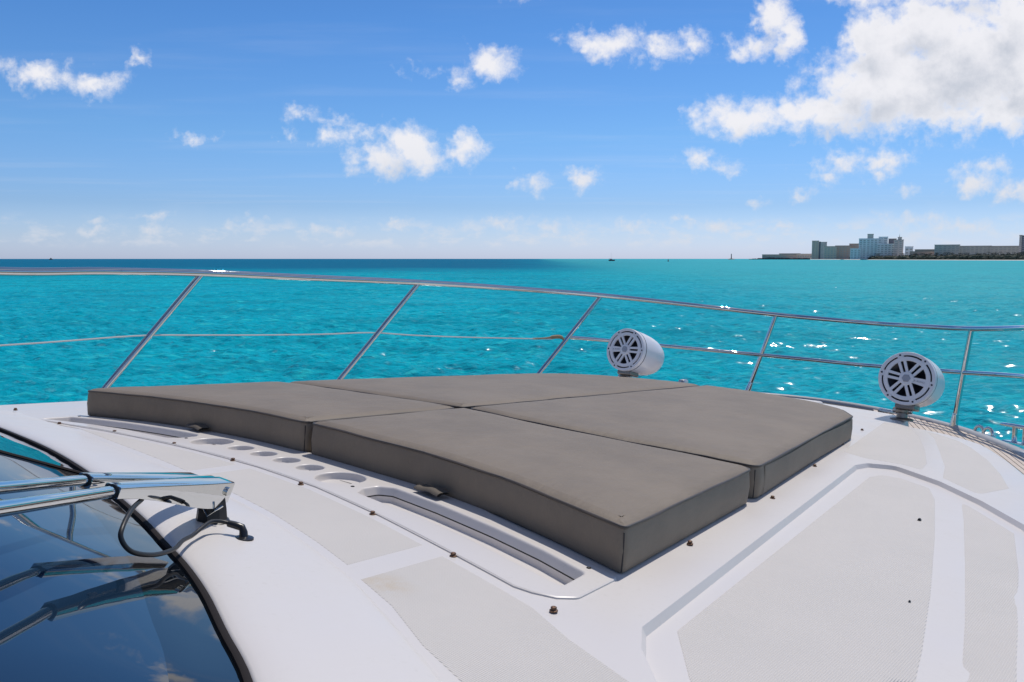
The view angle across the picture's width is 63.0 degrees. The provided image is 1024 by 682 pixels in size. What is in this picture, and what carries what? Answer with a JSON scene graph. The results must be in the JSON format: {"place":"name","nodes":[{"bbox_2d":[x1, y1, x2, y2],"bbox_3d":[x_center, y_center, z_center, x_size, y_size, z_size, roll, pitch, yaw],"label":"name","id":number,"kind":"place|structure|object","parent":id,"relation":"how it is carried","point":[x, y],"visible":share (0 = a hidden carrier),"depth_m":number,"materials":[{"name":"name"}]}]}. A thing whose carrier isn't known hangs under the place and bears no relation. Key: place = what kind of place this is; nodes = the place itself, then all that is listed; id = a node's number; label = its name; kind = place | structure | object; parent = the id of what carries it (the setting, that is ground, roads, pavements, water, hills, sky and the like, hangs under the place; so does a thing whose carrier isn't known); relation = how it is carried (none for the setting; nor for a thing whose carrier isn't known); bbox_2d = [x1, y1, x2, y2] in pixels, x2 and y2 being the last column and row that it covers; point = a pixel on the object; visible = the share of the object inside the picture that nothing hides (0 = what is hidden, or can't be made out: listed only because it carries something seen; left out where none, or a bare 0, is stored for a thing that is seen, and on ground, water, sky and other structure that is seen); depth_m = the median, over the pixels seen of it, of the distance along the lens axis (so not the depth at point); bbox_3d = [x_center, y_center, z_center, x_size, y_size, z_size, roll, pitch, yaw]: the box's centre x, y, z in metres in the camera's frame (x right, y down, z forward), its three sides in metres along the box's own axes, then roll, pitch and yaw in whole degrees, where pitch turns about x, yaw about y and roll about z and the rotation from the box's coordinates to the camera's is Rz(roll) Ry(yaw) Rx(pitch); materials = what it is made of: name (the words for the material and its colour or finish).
{"place":"outdoors","nodes":[
{"label":"outdoors","id":0,"kind":"place"},
{"bbox_2d":[0,259,1023,448],"bbox_3d":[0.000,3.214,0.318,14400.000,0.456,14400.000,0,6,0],"label":"sea","id":1,"kind":"structure","parent":0,"point":[929,292],"depth_m":41.55,"materials":[{"name":"teal liquid"}]},
{"bbox_2d":[0,267,1023,681],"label":"motor yacht","id":2,"kind":"object","parent":1,"relation":"on","point":[880,545],"visible":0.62,"depth_m":2.07,"materials":[{"name":"white plastic"}]},
{"bbox_2d":[87,382,453,451],"bbox_3d":[-1.178,0.334,4.049,1.540,0.184,1.064,6,4,39],"label":"sunbed cushion","id":3,"kind":"object","parent":2,"relation":"on","point":[273,413],"visible":0.87,"depth_m":3.77,"materials":[{"name":"grey fabric"}]},
{"bbox_2d":[290,373,698,408],"bbox_3d":[-0.016,0.332,5.379,1.432,0.179,2.491,6,4,39],"label":"sunbed cushion","id":4,"kind":"object","parent":2,"relation":"on","point":[469,391],"visible":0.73,"depth_m":4.86,"materials":[{"name":"grey fabric"}]},
{"bbox_2d":[311,408,750,572],"bbox_3d":[0.028,0.452,3.045,1.556,0.185,1.067,6,4,39],"label":"sunbed cushion","id":5,"kind":"object","parent":2,"relation":"on","point":[580,493],"visible":1,"depth_m":2.72,"materials":[{"name":"grey fabric"}]},
{"bbox_2d":[607,328,663,377],"bbox_3d":[1.108,0.136,7.288,0.367,0.487,0.565,6,4,39],"label":"tower speaker","id":6,"kind":"object","parent":2,"relation":"on","point":[632,353],"visible":0.97,"depth_m":7.12},
{"bbox_2d":[470,385,852,497],"bbox_3d":[1.099,0.442,4.443,1.436,0.180,2.523,6,4,39],"label":"sunbed cushion","id":7,"kind":"object","parent":2,"relation":"on","point":[770,441],"visible":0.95,"depth_m":3.90,"materials":[{"name":"grey fabric"}]},
{"bbox_2d":[878,352,944,421],"bbox_3d":[2.843,0.311,5.890,0.367,0.474,0.549,6,4,39],"label":"tower speaker","id":8,"kind":"object","parent":2,"relation":"on","point":[910,382],"visible":1,"depth_m":5.71},
{"bbox_2d":[755,257,809,259],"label":"breakwater","id":9,"kind":"object","parent":1,"relation":"on","point":[770,258],"visible":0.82,"depth_m":2464.45,"materials":[{"name":"grey stone"}]},
{"bbox_2d":[762,253,811,258],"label":"seafront building","id":10,"kind":"structure","parent":9,"relation":"on","point":[789,255],"depth_m":2546.36,"materials":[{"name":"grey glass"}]},
{"bbox_2d":[0,0,1023,258],"label":"sky","id":11,"kind":"structure","parent":0,"point":[130,129],"materials":[{"name":"blue"}]},
{"bbox_2d":[810,259,901,259],"bbox_3d":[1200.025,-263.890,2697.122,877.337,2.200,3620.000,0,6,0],"label":"beach","id":12,"kind":"structure","parent":0,"point":[855,259],"depth_m":1981.33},
{"bbox_2d":[811,241,826,258],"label":"apartment tower","id":13,"kind":"structure","parent":12,"relation":"on","point":[817,249],"depth_m":2287.80,"materials":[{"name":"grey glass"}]},
{"bbox_2d":[824,243,858,258],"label":"hotel","id":14,"kind":"structure","parent":12,"relation":"on","point":[837,252],"depth_m":2142.30,"materials":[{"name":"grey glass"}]},
{"bbox_2d":[850,234,896,258],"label":"white hotel","id":15,"kind":"structure","parent":12,"relation":"on","point":[870,245],"depth_m":1895.41,"materials":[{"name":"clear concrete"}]},
{"bbox_2d":[893,235,903,255],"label":"tower","id":16,"kind":"structure","parent":12,"relation":"on","point":[898,245],"depth_m":1838.94,"materials":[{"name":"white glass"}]},
{"bbox_2d":[905,246,913,254],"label":"block","id":17,"kind":"structure","parent":12,"relation":"on","point":[908,249],"depth_m":1789.96,"materials":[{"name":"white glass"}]},
{"bbox_2d":[910,249,933,255],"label":"beach hall","id":18,"kind":"structure","parent":12,"relation":"on","point":[925,251],"depth_m":1696.66,"materials":[{"name":"grey concrete"}]},
{"bbox_2d":[849,252,1023,259],"bbox_3d":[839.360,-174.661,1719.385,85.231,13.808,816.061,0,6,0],"label":"treeline","id":19,"kind":"object","parent":12,"relation":"on","point":[993,256],"visible":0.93,"depth_m":1526.81,"materials":[{"name":"green plant"}]},
{"bbox_2d":[934,244,1018,255],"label":"long hotel","id":20,"kind":"structure","parent":12,"relation":"on","point":[953,248],"depth_m":1599.19,"materials":[{"name":"grey concrete"}]},
{"bbox_2d":[1019,235,1023,253],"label":"tower","id":21,"kind":"structure","parent":12,"relation":"on","point":[1021,243],"depth_m":1495.30,"materials":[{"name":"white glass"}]}
]}

